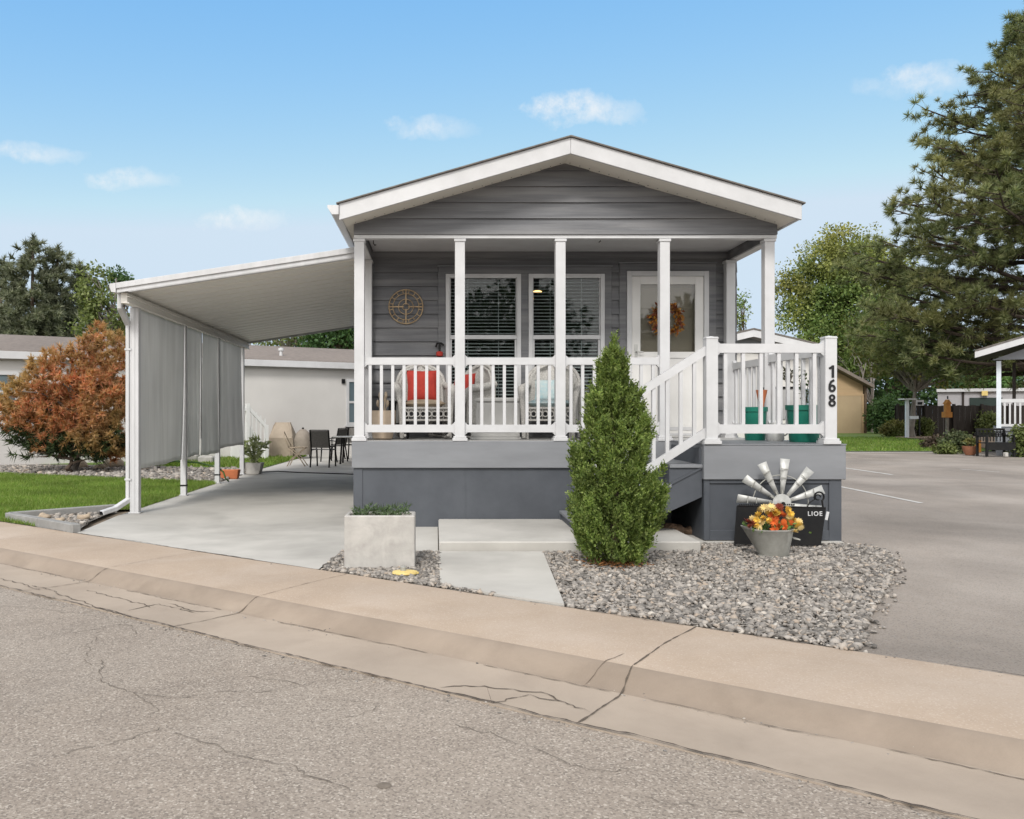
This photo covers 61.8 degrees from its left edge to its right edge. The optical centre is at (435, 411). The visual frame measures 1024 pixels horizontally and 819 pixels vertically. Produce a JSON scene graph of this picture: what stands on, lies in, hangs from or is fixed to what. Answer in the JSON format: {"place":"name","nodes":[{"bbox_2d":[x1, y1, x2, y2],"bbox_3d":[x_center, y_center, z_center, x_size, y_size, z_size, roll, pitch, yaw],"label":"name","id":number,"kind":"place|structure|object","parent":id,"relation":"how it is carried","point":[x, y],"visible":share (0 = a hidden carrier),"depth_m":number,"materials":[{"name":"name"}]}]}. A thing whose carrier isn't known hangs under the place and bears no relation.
{"place":"outdoors","nodes":[
{"label":"outdoors","id":0,"kind":"place"},
{"bbox_2d":[31,464,239,481],"bbox_3d":[-11.945,1.374,20.782,17.267,0.001,4.092,0,0,16],"label":"gravel strip","id":1,"kind":"object","parent":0,"point":[94,465],"depth_m":21.83,"materials":[{"name":"grey gravel"}]},
{"bbox_2d":[0,318,125,470],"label":"autumn shrub","id":2,"kind":"object","parent":1,"relation":"on","point":[72,402],"visible":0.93,"depth_m":19.17,"materials":[{"name":"orange plant"}]},
{"bbox_2d":[0,423,125,471],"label":"dark shrub","id":3,"kind":"object","parent":1,"relation":"on","point":[51,449],"visible":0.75,"depth_m":19.10,"materials":[{"name":"brown plant"}]},
{"bbox_2d":[104,459,124,467],"bbox_3d":[-7.890,1.290,20.795,0.480,0.316,0.400,0,0,0],"label":"boulder","id":4,"kind":"object","parent":1,"relation":"on","point":[119,464],"visible":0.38,"depth_m":20.65,"materials":[{"name":"grey stone"}]},
{"bbox_2d":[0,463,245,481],"bbox_3d":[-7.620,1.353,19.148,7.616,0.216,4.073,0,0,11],"label":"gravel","id":5,"kind":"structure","parent":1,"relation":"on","point":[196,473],"depth_m":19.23,"materials":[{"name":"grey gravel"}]},
{"bbox_2d":[59,458,297,467],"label":"side lawn","id":6,"kind":"structure","parent":0,"point":[160,465],"depth_m":22.18,"materials":[{"name":"green plant"}]},
{"bbox_2d":[198,456,214,462],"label":"concrete block","id":7,"kind":"structure","parent":6,"relation":"on","point":[206,458],"depth_m":22.39,"materials":[{"name":"white concrete"}]},
{"bbox_2d":[269,422,295,456],"bbox_3d":[-4.606,0.849,25.594,0.767,1.078,0.734,0,0,0],"label":"covered grill","id":8,"kind":"object","parent":6,"relation":"on","point":[278,445],"visible":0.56,"depth_m":25.27,"materials":[{"name":"beige fabric"}]},
{"bbox_2d":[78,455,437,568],"bbox_3d":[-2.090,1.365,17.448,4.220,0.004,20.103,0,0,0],"label":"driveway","id":9,"kind":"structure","parent":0,"point":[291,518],"depth_m":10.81,"materials":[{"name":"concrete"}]},
{"bbox_2d":[99,247,353,514],"bbox_3d":[-2.796,-0.382,15.050,3.372,3.496,8.312,0,0,-1],"label":"carport","id":10,"kind":"object","parent":9,"relation":"on","point":[191,336],"visible":0.99,"depth_m":13.16,"materials":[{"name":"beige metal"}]},
{"bbox_2d":[220,469,240,478],"bbox_3d":[-4.212,1.272,17.381,0.396,0.184,0.198,0,0,0],"label":"trough pot","id":11,"kind":"object","parent":9,"relation":"on","point":[232,473],"visible":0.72,"depth_m":17.29,"materials":[{"name":"ceramic"}]},
{"bbox_2d":[244,462,263,473],"bbox_3d":[-4.022,1.242,18.782,0.396,0.244,0.320,0,0,0],"label":"square pot","id":12,"kind":"object","parent":9,"relation":"on","point":[253,468],"visible":0.98,"depth_m":18.62,"materials":[{"name":"ceramic"}]},
{"bbox_2d":[244,432,271,462],"bbox_3d":[-4.075,0.828,18.758,0.795,0.773,0.764,0,0,-34],"label":"potted plant","id":13,"kind":"object","parent":12,"relation":"in","point":[255,445],"visible":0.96,"depth_m":18.73,"materials":[{"name":"green plant"}]},
{"bbox_2d":[284,431,307,465],"bbox_3d":[-3.570,0.928,21.565,0.596,0.898,0.468,0,0,0],"label":"wire chair","id":14,"kind":"object","parent":9,"relation":"on","point":[298,453],"visible":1,"depth_m":21.38,"materials":[{"name":"white metal"}]},
{"bbox_2d":[294,427,310,458],"bbox_3d":[-3.918,0.910,25.043,0.520,0.921,0.512,0,0,0],"label":"covered smoker","id":15,"kind":"object","parent":9,"relation":"on","point":[302,437],"visible":0.87,"depth_m":24.85,"materials":[{"name":"beige fabric"}]},
{"bbox_2d":[309,430,335,467],"bbox_3d":[-2.821,0.902,21.193,0.543,0.935,0.639,0,0,10],"label":"patio chair","id":16,"kind":"object","parent":9,"relation":"on","point":[319,438],"visible":1,"depth_m":20.96,"materials":[{"name":"grey"}]},
{"bbox_2d":[320,428,348,461],"bbox_3d":[-2.786,0.902,23.413,0.639,0.935,0.543,0,0,30],"label":"patio chair","id":17,"kind":"object","parent":9,"relation":"on","point":[342,431],"visible":0.69,"depth_m":23.32,"materials":[{"name":"black metal"}]},
{"bbox_2d":[332,436,352,463],"bbox_3d":[-2.213,1.006,22.594,1.120,0.733,1.120,0,0,0],"label":"patio table","id":18,"kind":"object","parent":9,"relation":"on","point":[343,445],"visible":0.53,"depth_m":22.30,"materials":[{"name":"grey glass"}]},
{"bbox_2d":[321,549,495,596],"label":"gravel","id":19,"kind":"structure","parent":0,"point":[426,566],"depth_m":7.24,"materials":[{"name":"grey gravel"}]},
{"bbox_2d":[344,512,415,567],"bbox_3d":[-0.492,1.147,7.560,0.615,0.487,0.320,0,0,0],"label":"concrete planter","id":20,"kind":"object","parent":19,"relation":"on","point":[372,540],"visible":0.83,"depth_m":7.40,"materials":[{"name":"concrete"}]},
{"bbox_2d":[351,501,412,514],"bbox_3d":[-0.488,0.877,7.565,0.580,0.188,0.319,0,0,0],"label":"ground cover","id":21,"kind":"object","parent":20,"relation":"on","point":[388,510],"visible":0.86,"depth_m":7.51,"materials":[{"name":"green plant"}]},
{"bbox_2d":[392,566,418,575],"bbox_3d":[-0.256,1.320,7.101,0.224,0.070,0.171,0,0,0],"label":"valve cover","id":22,"kind":"object","parent":19,"relation":"on","point":[403,570],"visible":0.99,"depth_m":7.06,"materials":[{"name":"yellow plastic"}]},
{"bbox_2d":[0,587,960,818],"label":"road","id":23,"kind":"structure","parent":0,"point":[102,716],"depth_m":3.65,"materials":[{"name":"grey asphalt"}]},
{"bbox_2d":[1,450,995,606],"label":"lot soil","id":24,"kind":"structure","parent":0,"point":[101,519],"depth_m":11.31,"materials":[{"name":"soil"}]},
{"bbox_2d":[5,512,43,526],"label":"edging block","id":25,"kind":"structure","parent":24,"relation":"on","point":[23,517],"depth_m":10.44,"materials":[{"name":"grey concrete"}]},
{"bbox_2d":[37,518,80,533],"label":"edging block","id":26,"kind":"structure","parent":24,"relation":"on","point":[60,525],"depth_m":9.85,"materials":[{"name":"grey concrete"}]},
{"bbox_2d":[15,504,116,515],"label":"edging block","id":27,"kind":"structure","parent":24,"relation":"on","point":[85,509],"depth_m":11.28,"materials":[{"name":"grey concrete"}]},
{"bbox_2d":[0,334,353,464],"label":"neighbour house","id":28,"kind":"structure","parent":24,"relation":"on","point":[299,388],"depth_m":26.00,"materials":[{"name":"grey paint"}]},
{"bbox_2d":[0,371,18,414],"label":"window","id":29,"kind":"structure","parent":28,"relation":"in","point":[3,374],"depth_m":21.94,"materials":[{"name":"white plastic"}]},
{"bbox_2d":[345,379,353,426],"bbox_3d":[-2.369,-0.290,27.411,1.250,1.520,0.080,0,0,-32],"label":"window","id":30,"kind":"structure","parent":28,"relation":"in","point":[349,382],"depth_m":27.17,"materials":[{"name":"white plastic"}]},
{"bbox_2d":[439,519,700,552],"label":"entry slab","id":31,"kind":"structure","parent":24,"relation":"on","point":[551,535],"depth_m":8.67,"materials":[{"name":"concrete"}]},
{"bbox_2d":[327,135,846,540],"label":"manufactured house","id":32,"kind":"structure","parent":24,"relation":"on","point":[513,269],"depth_m":10.10,"materials":[{"name":"grey"}]},
{"bbox_2d":[372,410,395,439],"bbox_3d":[-0.660,0.161,10.520,0.330,0.360,0.330,0,0,0],"label":"planter pot","id":33,"kind":"object","parent":32,"relation":"on","point":[386,421],"visible":0.51,"depth_m":10.39,"materials":[{"name":"beige ceramic"}]},
{"bbox_2d":[388,289,423,323],"bbox_3d":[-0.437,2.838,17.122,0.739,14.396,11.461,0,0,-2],"label":"wall plaque","id":34,"kind":"object","parent":32,"relation":"attached to","point":[405,303],"depth_m":11.40,"materials":[{"name":"brown metal"}]},
{"bbox_2d":[394,365,454,438],"bbox_3d":[-0.165,-0.154,10.856,0.800,0.981,0.717,0,0,-8],"label":"wicker chair","id":35,"kind":"object","parent":32,"relation":"on","point":[443,390],"visible":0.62,"depth_m":10.68,"materials":[{"name":"white wicker"}]},
{"bbox_2d":[406,399,445,406],"bbox_3d":[-0.160,-0.105,10.820,0.520,0.110,0.480,0,0,-8],"label":"seat cushion","id":36,"kind":"object","parent":35,"relation":"on","point":[420,403],"visible":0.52,"depth_m":10.62,"materials":[{"name":"beige fabric"}]},
{"bbox_2d":[407,370,435,400],"bbox_3d":[-0.175,-0.335,10.930,0.400,0.420,0.140,0,-14,-8],"label":"pillow","id":37,"kind":"object","parent":36,"relation":"on","point":[421,384],"visible":0.66,"depth_m":10.87,"materials":[{"name":"red fabric"}]},
{"bbox_2d":[428,365,497,438],"bbox_3d":[0.357,-0.154,11.018,0.717,0.981,0.800,0,0,-40],"label":"wicker chair","id":38,"kind":"object","parent":32,"relation":"on","point":[486,382],"visible":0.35,"depth_m":10.85,"materials":[{"name":"white wicker"}]},
{"bbox_2d":[446,274,520,397],"bbox_3d":[0.636,-0.952,11.455,1.013,1.805,0.110,0,0,0],"label":"window","id":39,"kind":"structure","parent":32,"relation":"in","point":[449,338],"depth_m":11.46,"materials":[{"name":"white plastic"}]},
{"bbox_2d":[469,398,520,438],"bbox_3d":[0.750,0.081,10.965,0.650,0.521,0.530,0,0,0],"label":"storage box","id":40,"kind":"object","parent":32,"relation":"on","point":[498,417],"visible":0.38,"depth_m":10.72,"materials":[{"name":"grey plastic"}]},
{"bbox_2d":[518,365,580,439],"bbox_3d":[1.462,-0.162,10.806,0.800,1.006,0.697,0,0,14],"label":"wicker chair","id":41,"kind":"object","parent":32,"relation":"on","point":[576,390],"visible":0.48,"depth_m":10.71,"materials":[{"name":"white wicker"}]},
{"bbox_2d":[529,399,568,406],"bbox_3d":[1.450,-0.110,10.770,0.540,0.120,0.500,0,0,14],"label":"seat cushion","id":42,"kind":"object","parent":41,"relation":"on","point":[543,402],"visible":0.4,"depth_m":10.58,"materials":[{"name":"blue fabric"}]},
{"bbox_2d":[535,380,553,398],"bbox_3d":[1.440,-0.275,10.930,0.340,0.300,0.120,0,-18,14],"label":"pillow","id":43,"kind":"object","parent":42,"relation":"on","point":[543,389],"visible":0.38,"depth_m":10.88,"materials":[{"name":"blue fabric"}]},
{"bbox_2d":[528,274,604,407],"bbox_3d":[1.753,-0.952,11.455,1.021,1.805,0.110,0,0,0],"label":"window","id":44,"kind":"structure","parent":32,"relation":"in","point":[532,338],"depth_m":11.44,"materials":[{"name":"white plastic"}]},
{"bbox_2d":[646,302,684,336],"bbox_3d":[3.077,-1.247,11.383,0.539,0.493,0.185,0,0,0],"label":"wreath","id":45,"kind":"object","parent":32,"relation":"attached to","point":[675,310],"visible":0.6,"depth_m":11.36,"materials":[{"name":"brown plant"}]},
{"bbox_2d":[627,271,708,436],"bbox_3d":[3.113,-0.773,11.451,1.100,2.237,0.199,0,0,0],"label":"door","id":46,"kind":"structure","parent":32,"relation":"in","point":[688,289],"depth_m":11.43,"materials":[{"name":"white plastic"}]},
{"bbox_2d":[744,407,767,440],"bbox_3d":[3.753,0.141,10.000,0.289,0.400,0.289,0,0,0],"label":"green pot","id":47,"kind":"object","parent":32,"relation":"on","point":[751,415],"visible":0.71,"depth_m":9.90,"materials":[{"name":"plastic"}]},
{"bbox_2d":[766,422,787,440],"bbox_3d":[3.899,0.231,9.758,0.226,0.220,0.198,0,0,-37],"label":"watering jug","id":48,"kind":"object","parent":32,"relation":"on","point":[774,436],"visible":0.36,"depth_m":9.67,"materials":[{"name":"metal"}]},
{"bbox_2d":[783,387,799,419],"bbox_3d":[4.185,0.018,10.300,0.390,0.645,0.270,0,0,0],"label":"plant box","id":49,"kind":"object","parent":32,"relation":"on","point":[784,400],"visible":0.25,"depth_m":10.18,"materials":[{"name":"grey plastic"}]},
{"bbox_2d":[785,405,819,441],"bbox_3d":[4.091,0.128,9.450,0.396,0.410,0.396,0,0,0],"label":"green pot","id":50,"kind":"object","parent":32,"relation":"on","point":[803,419],"visible":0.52,"depth_m":9.31,"materials":[{"name":"plastic"}]},
{"bbox_2d":[775,221,920,380],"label":"maple tree","id":51,"kind":"object","parent":24,"relation":"on","point":[819,307],"visible":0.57,"depth_m":60.75,"materials":[{"name":"green plant"}]},
{"bbox_2d":[846,452,995,452],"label":"lot kerb","id":52,"kind":"structure","parent":24,"relation":"on","point":[902,452],"depth_m":29.00,"materials":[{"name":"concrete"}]},
{"bbox_2d":[828,9,1023,391],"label":"pine tree","id":53,"kind":"object","parent":24,"relation":"on","point":[996,161],"visible":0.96,"depth_m":35.98,"materials":[{"name":"green plant"}]},
{"bbox_2d":[857,349,1023,406],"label":"leafy tree","id":54,"kind":"object","parent":24,"relation":"on","point":[926,394],"visible":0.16,"depth_m":64.43,"materials":[{"name":"green plant"}]},
{"bbox_2d":[936,388,1023,431],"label":"pale trailer","id":55,"kind":"object","parent":24,"relation":"on","point":[978,396],"visible":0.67,"depth_m":54.93,"materials":[{"name":"white metal"}]},
{"bbox_2d":[960,376,1011,388],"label":"bright tree","id":56,"kind":"object","parent":24,"relation":"on","point":[992,384],"visible":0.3,"depth_m":60.96,"materials":[{"name":"green plant"}]},
{"bbox_2d":[439,551,563,606],"bbox_3d":[0.535,1.387,7.134,1.010,0.066,2.272,0,0,0],"label":"walk pad","id":57,"kind":"object","parent":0,"point":[523,575],"visible":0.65,"depth_m":7.08,"materials":[{"name":"concrete"}]},
{"bbox_2d":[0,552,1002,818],"bbox_3d":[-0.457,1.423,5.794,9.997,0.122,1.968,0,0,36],"label":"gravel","id":58,"kind":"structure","parent":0,"point":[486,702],"depth_m":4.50,"materials":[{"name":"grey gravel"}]},
{"bbox_2d":[0,521,1023,818],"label":"pavement","id":59,"kind":"structure","parent":0,"point":[838,719],"depth_m":4.69,"materials":[{"name":"beige concrete"}]},
{"bbox_2d":[0,0,1023,403],"label":"sky","id":60,"kind":"structure","parent":0,"point":[147,138],"materials":[{"name":"blue"}]},
{"bbox_2d":[154,435,982,467],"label":"grass","id":61,"kind":"structure","parent":0,"point":[891,443],"depth_m":30.61,"materials":[{"name":"green plant"}]},
{"bbox_2d":[542,542,898,650],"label":"gravel","id":62,"kind":"structure","parent":0,"point":[811,566],"depth_m":6.54,"materials":[{"name":"grey gravel"}]},
{"bbox_2d":[571,555,653,570],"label":"needle litter","id":63,"kind":"object","parent":62,"relation":"on","point":[603,562],"visible":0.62,"depth_m":7.50,"materials":[{"name":"brown plant"}]},
{"bbox_2d":[565,329,670,565],"bbox_3d":[1.629,0.343,7.629,0.962,2.177,1.004,0,0,0],"label":"juniper shrub","id":64,"kind":"object","parent":62,"relation":"on","point":[616,511],"visible":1,"depth_m":7.45,"materials":[{"name":"green plant"}]},
{"bbox_2d":[740,525,800,557],"bbox_3d":[3.157,1.218,8.059,0.538,0.293,0.296,0,0,0],"label":"metal tub","id":65,"kind":"object","parent":62,"relation":"on","point":[770,543],"visible":0.88,"depth_m":7.97,"materials":[{"name":"silver metal"}]},
{"bbox_2d":[742,503,811,532],"bbox_3d":[3.179,1.012,8.041,0.612,0.324,0.438,0,0,0],"label":"mum plant","id":66,"kind":"object","parent":65,"relation":"in","point":[773,523],"visible":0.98,"depth_m":7.98,"materials":[{"name":"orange plant"}]},
{"bbox_2d":[736,458,824,506],"bbox_3d":[3.537,0.923,8.722,0.904,0.894,0.121,0,0,0],"label":"windmill wheel","id":67,"kind":"object","parent":62,"relation":"on","point":[804,476],"visible":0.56,"depth_m":8.72,"materials":[{"name":"metal"}]},
{"bbox_2d":[734,491,828,545],"bbox_3d":[3.485,1.092,8.614,0.970,0.583,0.127,0,0,0],"label":"metal sign","id":68,"kind":"object","parent":62,"relation":"on","point":[812,518],"visible":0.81,"depth_m":8.57,"materials":[{"name":"black metal"}]},
{"bbox_2d":[843,541,906,652],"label":"gravel","id":69,"kind":"structure","parent":62,"relation":"on","point":[871,644],"depth_m":6.36,"materials":[{"name":"grey gravel"}]},
{"bbox_2d":[837,365,873,432],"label":"tan shed","id":70,"kind":"structure","parent":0,"point":[851,397],"depth_m":53.94,"materials":[{"name":"beige paint"}]},
{"bbox_2d":[837,396,860,432],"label":"door","id":71,"kind":"structure","parent":70,"relation":"in","point":[848,407],"depth_m":53.93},
{"bbox_2d":[838,311,878,432],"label":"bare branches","id":72,"kind":"object","parent":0,"point":[870,398],"visible":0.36,"depth_m":55.92,"materials":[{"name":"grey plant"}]},
{"bbox_2d":[898,398,918,436],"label":"post","id":73,"kind":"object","parent":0,"point":[907,417],"depth_m":44.24,"materials":[{"name":"plastic"}]},
{"bbox_2d":[837,432,990,450],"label":"lawn","id":74,"kind":"structure","parent":0,"point":[867,434],"depth_m":48.83,"materials":[{"name":"green plant"}]},
{"bbox_2d":[737,288,753,331],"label":"slender tree","id":75,"kind":"object","parent":74,"relation":"on","point":[741,323],"visible":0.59,"depth_m":50.04,"materials":[{"name":"green plant"}]},
{"bbox_2d":[737,328,818,439],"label":"white gable house","id":76,"kind":"structure","parent":74,"relation":"on","point":[751,336],"depth_m":32.00,"materials":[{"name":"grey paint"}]},
{"bbox_2d":[862,394,909,433],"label":"shrub","id":77,"kind":"object","parent":74,"relation":"on","point":[879,414],"visible":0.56,"depth_m":52.58,"materials":[{"name":"green plant"}]},
{"bbox_2d":[918,435,939,447],"bbox_3d":[18.058,1.137,31.021,0.869,0.704,0.815,0,0,0],"label":"shrub","id":78,"kind":"object","parent":74,"relation":"on","point":[928,442],"visible":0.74,"depth_m":30.94,"materials":[{"name":"brown plant"}]},
{"bbox_2d":[841,453,1023,675],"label":"parking lot","id":79,"kind":"structure","parent":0,"point":[955,538],"depth_m":8.77,"materials":[{"name":"grey asphalt"}]},
{"bbox_2d":[686,534,843,547],"bbox_3d":[3.420,1.383,9.450,1.600,0.074,1.300,0,0,0],"label":"footing","id":80,"kind":"object","parent":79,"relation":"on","point":[730,541],"visible":0.07,"depth_m":8.84,"materials":[{"name":"concrete"}]},
{"bbox_2d":[661,523,684,532],"bbox_3d":[2.593,1.291,9.352,0.253,0.136,0.195,0,0,0],"label":"rock","id":81,"kind":"object","parent":80,"relation":"on","point":[679,527],"visible":0.5,"depth_m":9.29,"materials":[{"name":"brown stone"}]},
{"bbox_2d":[841,468,993,502],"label":"parking lines","id":82,"kind":"object","parent":79,"relation":"on","point":[886,495],"visible":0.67,"depth_m":14.79,"materials":[{"name":"white paint"}]},
{"bbox_2d":[930,440,960,453],"bbox_3d":[16.777,1.229,28.031,0.889,0.637,0.760,0,0,0],"label":"shrub","id":83,"kind":"object","parent":79,"relation":"on","point":[945,448],"visible":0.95,"depth_m":27.94,"materials":[{"name":"green plant"}]},
{"bbox_2d":[936,428,975,453],"bbox_3d":[17.404,1.031,28.461,1.284,1.012,1.124,0,0,0],"label":"shrub","id":84,"kind":"object","parent":79,"relation":"on","point":[956,438],"visible":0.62,"depth_m":28.20,"materials":[{"name":"green plant"}]},
{"bbox_2d":[962,446,975,454],"bbox_3d":[17.014,1.228,27.081,0.460,0.285,0.460,0,0,0],"label":"terracotta pot","id":85,"kind":"object","parent":79,"relation":"on","point":[969,450],"visible":0.84,"depth_m":26.94,"materials":[{"name":"orange ceramic"}]},
{"bbox_2d":[974,428,1015,456],"bbox_3d":[17.311,0.940,26.300,1.001,0.860,0.540,0,0,0],"label":"park bench","id":86,"kind":"object","parent":79,"relation":"on","point":[1003,445],"visible":0.99,"depth_m":26.20,"materials":[{"name":"black metal"}]},
{"bbox_2d":[975,335,1023,455],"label":"grey porch house","id":87,"kind":"structure","parent":79,"relation":"on","point":[1013,345],"depth_m":26.95,"materials":[{"name":"white wood"}]},
{"bbox_2d":[1005,424,1023,456],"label":"shrub","id":88,"kind":"object","parent":79,"relation":"on","point":[1018,432],"visible":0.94,"depth_m":26.10,"materials":[{"name":"green plant"}]},
{"bbox_2d":[896,434,994,447],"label":"mulch bed","id":89,"kind":"object","parent":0,"point":[982,445],"visible":0.14,"depth_m":44.17,"materials":[{"name":"brown soil"}]},
{"bbox_2d":[876,418,904,436],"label":"shrub","id":90,"kind":"object","parent":89,"relation":"on","point":[893,428],"visible":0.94,"depth_m":46.31,"materials":[{"name":"green plant"}]},
{"bbox_2d":[837,305,978,436],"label":"drooping tree","id":91,"kind":"object","parent":89,"relation":"on","point":[913,383],"visible":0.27,"depth_m":44.98,"materials":[{"name":"green plant"}]},
{"bbox_2d":[916,400,923,435],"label":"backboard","id":92,"kind":"object","parent":89,"relation":"on","point":[919,403],"visible":0.76,"depth_m":46.20,"materials":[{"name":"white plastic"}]},
{"bbox_2d":[914,416,937,435],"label":"shrub","id":93,"kind":"object","parent":89,"relation":"on","point":[927,427],"visible":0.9,"depth_m":46.44,"materials":[{"name":"green plant"}]},
{"bbox_2d":[942,396,951,437],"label":"bird feeder","id":94,"kind":"object","parent":89,"relation":"on","point":[947,412],"visible":0.93,"depth_m":41.92,"materials":[{"name":"brown wood"}]},
{"bbox_2d":[895,404,1023,435],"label":"wooden fence","id":95,"kind":"object","parent":89,"relation":"on","point":[962,418],"visible":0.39,"depth_m":47.00,"materials":[{"name":"brown wood"}]},
{"bbox_2d":[972,409,1003,435],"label":"shrub","id":96,"kind":"object","parent":89,"relation":"on","point":[988,421],"visible":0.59,"depth_m":46.39,"materials":[{"name":"green plant"}]},
{"label":"back yard","id":97,"kind":"structure","parent":0,"visible":0},
{"bbox_2d":[0,254,30,327],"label":"spruce tree","id":98,"kind":"object","parent":97,"relation":"on","point":[2,270],"visible":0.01,"depth_m":45.84,"materials":[{"name":"green plant"}]},
{"bbox_2d":[0,232,77,336],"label":"spruce tree","id":99,"kind":"object","parent":97,"relation":"on","point":[27,263],"visible":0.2,"depth_m":42.38,"materials":[{"name":"green plant"}]},
{"bbox_2d":[15,243,93,337],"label":"spruce tree","id":100,"kind":"object","parent":97,"relation":"on","point":[56,257],"visible":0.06,"depth_m":43.50,"materials":[{"name":"green plant"}]},
{"bbox_2d":[61,258,101,334],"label":"spruce tree","id":101,"kind":"object","parent":97,"relation":"on","point":[80,265],"depth_m":45.30,"materials":[{"name":"green plant"}]},
{"bbox_2d":[64,259,129,337],"bbox_3d":[-15.486,-2.887,39.852,3.637,8.526,2.211,0,0,-22],"label":"leafy tree","id":102,"kind":"object","parent":97,"relation":"on","point":[91,307],"visible":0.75,"depth_m":39.50,"materials":[{"name":"green plant"}]},
{"bbox_2d":[101,264,134,327],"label":"leafy tree","id":103,"kind":"object","parent":97,"relation":"on","point":[120,277],"visible":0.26,"depth_m":51.93,"materials":[{"name":"green plant"}]},
{"bbox_2d":[249,335,309,346],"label":"leafy tree","id":104,"kind":"object","parent":97,"relation":"on","point":[288,342],"visible":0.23,"depth_m":45.45,"materials":[{"name":"green plant"}]},
{"bbox_2d":[291,328,353,349],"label":"leafy tree","id":105,"kind":"object","parent":97,"relation":"on","point":[341,339],"visible":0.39,"depth_m":43.09,"materials":[{"name":"green plant"}]},
{"label":"lawn","id":106,"kind":"structure","parent":0,"visible":0},
{"bbox_2d":[0,471,215,525],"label":"grass","id":107,"kind":"structure","parent":106,"relation":"on","point":[19,491],"depth_m":14.33,"materials":[{"name":"green plant"}]},
{"label":"rock bed","id":108,"kind":"structure","parent":0,"visible":0},
{"bbox_2d":[49,511,109,528],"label":"gravel","id":109,"kind":"structure","parent":108,"relation":"on","point":[73,517],"depth_m":10.84,"materials":[{"name":"beige gravel"}]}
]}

